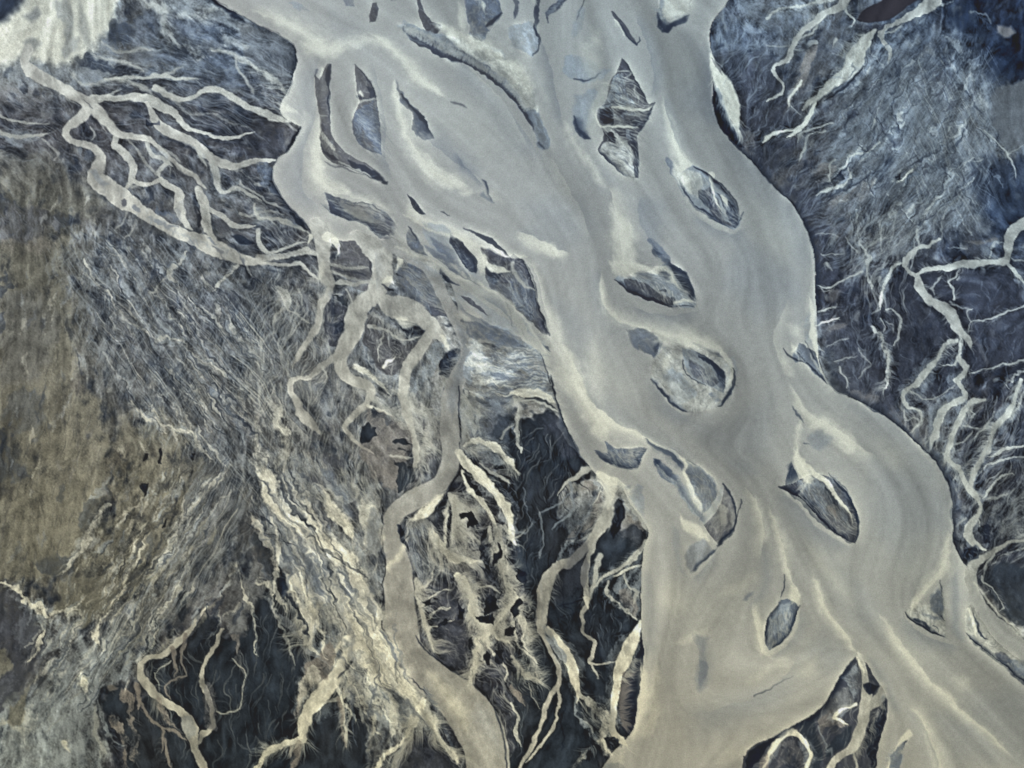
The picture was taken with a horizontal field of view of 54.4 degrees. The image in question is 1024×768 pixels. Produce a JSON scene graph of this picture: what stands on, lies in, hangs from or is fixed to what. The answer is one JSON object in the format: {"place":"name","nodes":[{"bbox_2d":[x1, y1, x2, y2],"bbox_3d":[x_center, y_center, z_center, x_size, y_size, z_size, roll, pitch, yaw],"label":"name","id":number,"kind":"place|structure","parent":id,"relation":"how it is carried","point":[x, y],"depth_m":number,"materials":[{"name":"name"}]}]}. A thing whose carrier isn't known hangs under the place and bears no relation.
{"place":"outdoors","nodes":[
{"label":"outdoors","id":0,"kind":"place"},
{"bbox_2d":[20,44,206,188],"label":"stream","id":1,"kind":"structure","parent":0,"point":[69,92],"depth_m":1865.77,"materials":[{"name":"beige liquid"}]},
{"bbox_2d":[62,101,265,265],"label":"stream","id":2,"kind":"structure","parent":0,"point":[111,190],"depth_m":1865.79,"materials":[{"name":"beige liquid"}]},
{"bbox_2d":[137,606,207,767],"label":"stream","id":3,"kind":"structure","parent":0,"point":[190,727],"depth_m":1865.77,"materials":[{"name":"beige liquid"}]},
{"bbox_2d":[145,101,276,169],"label":"stream","id":4,"kind":"structure","parent":0,"point":[185,139],"depth_m":1865.77,"materials":[{"name":"beige liquid"}]},
{"bbox_2d":[197,628,224,745],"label":"stream","id":5,"kind":"structure","parent":0,"point":[209,699],"depth_m":1865.73,"materials":[{"name":"beige liquid"}]},
{"bbox_2d":[292,218,335,368],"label":"stream","id":6,"kind":"structure","parent":0,"point":[320,229],"depth_m":1865.80,"materials":[{"name":"beige liquid"}]},
{"bbox_2d":[288,350,341,433],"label":"stream","id":7,"kind":"structure","parent":0,"point":[304,416],"depth_m":1865.78,"materials":[{"name":"beige liquid"}]},
{"bbox_2d":[298,643,360,742],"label":"stream","id":8,"kind":"structure","parent":0,"point":[318,699],"depth_m":1865.79,"materials":[{"name":"beige liquid"}]},
{"bbox_2d":[334,286,379,454],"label":"stream","id":9,"kind":"structure","parent":0,"point":[361,306],"depth_m":1865.80,"materials":[{"name":"beige liquid"}]},
{"bbox_2d":[350,231,393,306],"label":"stream","id":10,"kind":"structure","parent":0,"point":[377,254],"depth_m":1865.82,"materials":[{"name":"beige liquid"}]},
{"bbox_2d":[377,292,446,347],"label":"stream","id":11,"kind":"structure","parent":0,"point":[398,307],"depth_m":1865.81,"materials":[{"name":"beige liquid"}]},
{"bbox_2d":[398,328,433,474],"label":"stream","id":12,"kind":"structure","parent":0,"point":[414,358],"depth_m":1865.78,"materials":[{"name":"beige liquid"}]},
{"bbox_2d":[382,236,509,767],"bbox_3d":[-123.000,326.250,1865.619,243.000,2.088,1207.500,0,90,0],"label":"stream","id":13,"kind":"structure","parent":0,"point":[468,711],"depth_m":1865.81,"materials":[{"name":"liquid"}]},
{"bbox_2d":[0,0,1023,767],"bbox_3d":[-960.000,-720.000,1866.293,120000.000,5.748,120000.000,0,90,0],"label":"ground","id":14,"kind":"structure","parent":0,"point":[172,466],"depth_m":1865.61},
{"bbox_2d":[331,241,372,290],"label":"sandbar","id":15,"kind":"structure","parent":14,"relation":"on","point":[352,265],"depth_m":1866.15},
{"bbox_2d":[396,260,446,315],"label":"sandbar","id":16,"kind":"structure","parent":14,"relation":"on","point":[414,282],"depth_m":1866.13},
{"bbox_2d":[464,326,555,401],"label":"sandbar","id":17,"kind":"structure","parent":14,"relation":"on","point":[500,360],"depth_m":1866.14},
{"bbox_2d":[803,29,876,110],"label":"sandbar","id":18,"kind":"structure","parent":14,"relation":"on","point":[855,60],"depth_m":1866.06,"materials":[{"name":"grey sand"}]},
{"bbox_2d":[546,626,579,702],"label":"stream","id":19,"kind":"structure","parent":0,"point":[570,662],"depth_m":1865.77,"materials":[{"name":"beige liquid"}]},
{"bbox_2d":[519,471,617,767],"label":"stream","id":20,"kind":"structure","parent":0,"point":[601,527],"depth_m":1865.79,"materials":[{"name":"beige liquid"}]},
{"bbox_2d":[580,533,615,665],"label":"stream","id":21,"kind":"structure","parent":0,"point":[585,570],"depth_m":1865.77,"materials":[{"name":"beige liquid"}]},
{"bbox_2d":[216,0,1023,767],"bbox_3d":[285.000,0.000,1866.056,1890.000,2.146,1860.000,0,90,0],"label":"river","id":22,"kind":"structure","parent":0,"point":[574,220],"depth_m":1866.67,"materials":[{"name":"liquid"}]},
{"bbox_2d":[315,64,386,182],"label":"sandbar","id":23,"kind":"structure","parent":22,"relation":"on","point":[333,152],"depth_m":1866.24,"materials":[{"name":"grey sand"}]},
{"bbox_2d":[326,194,395,235],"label":"sandbar","id":24,"kind":"structure","parent":22,"relation":"on","point":[374,218],"depth_m":1866.27,"materials":[{"name":"grey sand"}]},
{"bbox_2d":[353,66,381,153],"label":"sandbar","id":25,"kind":"structure","parent":22,"relation":"on","point":[367,127],"depth_m":1866.12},
{"bbox_2d":[370,2,378,21],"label":"sandbar","id":26,"kind":"structure","parent":22,"relation":"on","point":[374,13],"depth_m":1866.47,"materials":[{"name":"grey sand"}]},
{"bbox_2d":[397,82,433,140],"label":"sandbar","id":27,"kind":"structure","parent":22,"relation":"on","point":[420,128],"depth_m":1866.25,"materials":[{"name":"grey sand"}]},
{"bbox_2d":[408,195,424,214],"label":"sandbar","id":28,"kind":"structure","parent":22,"relation":"on","point":[416,207],"depth_m":1866.40,"materials":[{"name":"grey sand"}]},
{"bbox_2d":[406,228,428,256],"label":"sandbar","id":29,"kind":"structure","parent":22,"relation":"on","point":[414,243],"depth_m":1866.29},
{"bbox_2d":[418,0,441,33],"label":"sandbar","id":30,"kind":"structure","parent":22,"relation":"on","point":[430,26],"depth_m":1866.23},
{"bbox_2d":[450,235,477,273],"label":"sandbar","id":31,"kind":"structure","parent":22,"relation":"on","point":[468,258],"depth_m":1866.17,"materials":[{"name":"grey sand"}]},
{"bbox_2d":[398,24,549,149],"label":"sandbar","id":32,"kind":"structure","parent":22,"relation":"on","point":[499,70],"depth_m":1866.28,"materials":[{"name":"beige sand"}]},
{"bbox_2d":[462,297,487,315],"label":"sandbar","id":33,"kind":"structure","parent":22,"relation":"on","point":[470,301],"depth_m":1866.33,"materials":[{"name":"grey sand"}]},
{"bbox_2d":[465,0,502,41],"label":"sandbar","id":34,"kind":"structure","parent":22,"relation":"on","point":[483,16],"depth_m":1866.20,"materials":[{"name":"grey sand"}]},
{"bbox_2d":[463,228,509,256],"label":"sandbar","id":35,"kind":"structure","parent":22,"relation":"on","point":[488,240],"depth_m":1866.38,"materials":[{"name":"grey sand"}]},
{"bbox_2d":[481,247,549,334],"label":"sandbar","id":36,"kind":"structure","parent":22,"relation":"on","point":[510,281],"depth_m":1866.12,"materials":[{"name":"grey sand"}]},
{"bbox_2d":[508,21,539,56],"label":"sandbar","id":37,"kind":"structure","parent":22,"relation":"on","point":[524,37],"depth_m":1866.24,"materials":[{"name":"grey sand"}]},
{"bbox_2d":[595,442,647,468],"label":"sandbar","id":38,"kind":"structure","parent":22,"relation":"on","point":[628,458],"depth_m":1866.22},
{"bbox_2d":[597,59,655,177],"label":"sandbar","id":39,"kind":"structure","parent":22,"relation":"on","point":[624,113],"depth_m":1866.19,"materials":[{"name":"grey sand"}]},
{"bbox_2d":[618,635,644,735],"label":"sandbar","id":40,"kind":"structure","parent":22,"relation":"on","point":[630,692],"depth_m":1866.15,"materials":[{"name":"grey sand"}]},
{"bbox_2d":[626,328,660,357],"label":"sandbar","id":41,"kind":"structure","parent":22,"relation":"on","point":[644,341],"depth_m":1866.24,"materials":[{"name":"grey sand"}]},
{"bbox_2d":[614,262,696,307],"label":"sandbar","id":42,"kind":"structure","parent":22,"relation":"on","point":[667,284],"depth_m":1866.16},
{"bbox_2d":[659,0,692,20],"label":"sandbar","id":43,"kind":"structure","parent":22,"relation":"on","point":[670,9],"depth_m":1866.22,"materials":[{"name":"beige sand"}]},
{"bbox_2d":[650,343,734,411],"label":"sandbar","id":44,"kind":"structure","parent":22,"relation":"on","point":[686,379],"depth_m":1866.17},
{"bbox_2d":[685,538,714,572],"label":"sandbar","id":45,"kind":"structure","parent":22,"relation":"on","point":[698,554],"depth_m":1866.28,"materials":[{"name":"grey sand"}]},
{"bbox_2d":[686,462,717,515],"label":"sandbar","id":46,"kind":"structure","parent":22,"relation":"on","point":[703,491],"depth_m":1866.29,"materials":[{"name":"grey sand"}]},
{"bbox_2d":[678,166,741,229],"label":"sandbar","id":47,"kind":"structure","parent":22,"relation":"on","point":[707,194],"depth_m":1866.25,"materials":[{"name":"grey sand"}]},
{"bbox_2d":[705,486,736,545],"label":"sandbar","id":48,"kind":"structure","parent":22,"relation":"on","point":[720,525],"depth_m":1866.32,"materials":[{"name":"grey sand"}]},
{"bbox_2d":[709,54,740,132],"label":"sandbar","id":49,"kind":"structure","parent":22,"relation":"on","point":[728,96],"depth_m":1866.12,"materials":[{"name":"beige sand"}]},
{"bbox_2d":[765,599,798,649],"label":"sandbar","id":50,"kind":"structure","parent":22,"relation":"on","point":[781,620],"depth_m":1866.12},
{"bbox_2d":[793,342,827,384],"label":"sandbar","id":51,"kind":"structure","parent":22,"relation":"on","point":[805,355],"depth_m":1866.18,"materials":[{"name":"grey sand"}]},
{"bbox_2d":[742,658,887,767],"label":"sandbar","id":52,"kind":"structure","parent":22,"relation":"on","point":[822,737],"depth_m":1866.16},
{"bbox_2d":[781,474,859,542],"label":"sandbar","id":53,"kind":"structure","parent":22,"relation":"on","point":[828,501],"depth_m":1866.20,"materials":[{"name":"grey sand"}]},
{"bbox_2d":[905,586,945,636],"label":"sandbar","id":54,"kind":"structure","parent":22,"relation":"on","point":[931,617],"depth_m":1866.20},
{"bbox_2d":[966,604,1023,681],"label":"sandbar","id":55,"kind":"structure","parent":22,"relation":"on","point":[978,633],"depth_m":1866.22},
{"bbox_2d":[609,620,641,745],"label":"stream","id":56,"kind":"structure","parent":0,"point":[626,655],"depth_m":1865.81,"materials":[{"name":"beige liquid"}]},
{"bbox_2d":[768,0,850,100],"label":"stream","id":57,"kind":"structure","parent":0,"point":[842,5],"depth_m":1865.73,"materials":[{"name":"grey liquid"}]},
{"bbox_2d":[827,652,872,767],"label":"stream","id":58,"kind":"structure","parent":0,"point":[859,733],"depth_m":1865.88,"materials":[{"name":"beige liquid"}]},
{"bbox_2d":[857,0,918,22],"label":"pond","id":59,"kind":"structure","parent":0,"point":[885,10],"depth_m":1866.25,"materials":[{"name":"grey liquid"}]},
{"bbox_2d":[878,0,941,64],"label":"stream","id":60,"kind":"structure","parent":0,"point":[926,7],"depth_m":1865.76,"materials":[{"name":"grey liquid"}]},
{"bbox_2d":[901,339,958,433],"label":"stream","id":61,"kind":"structure","parent":0,"point":[923,375],"depth_m":1865.71,"materials":[{"name":"beige liquid"}]},
{"bbox_2d":[903,238,972,347],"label":"stream","id":62,"kind":"structure","parent":0,"point":[948,311],"depth_m":1865.77,"materials":[{"name":"beige liquid"}]},
{"bbox_2d":[929,356,969,451],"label":"stream","id":63,"kind":"structure","parent":0,"point":[939,418],"depth_m":1865.74,"materials":[{"name":"beige liquid"}]},
{"bbox_2d":[944,398,986,550],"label":"stream","id":64,"kind":"structure","parent":0,"point":[968,535],"depth_m":1865.75,"materials":[{"name":"beige liquid"}]},
{"bbox_2d":[915,218,1023,276],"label":"stream","id":65,"kind":"structure","parent":0,"point":[1014,231],"depth_m":1865.78,"materials":[{"name":"beige liquid"}]},
{"bbox_2d":[965,539,1023,594],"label":"stream","id":66,"kind":"structure","parent":0,"point":[972,567],"depth_m":1865.80,"materials":[{"name":"beige liquid"}]},
{"bbox_2d":[969,378,1023,488],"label":"stream","id":67,"kind":"structure","parent":0,"point":[994,429],"depth_m":1865.76,"materials":[{"name":"beige liquid"}]}
]}

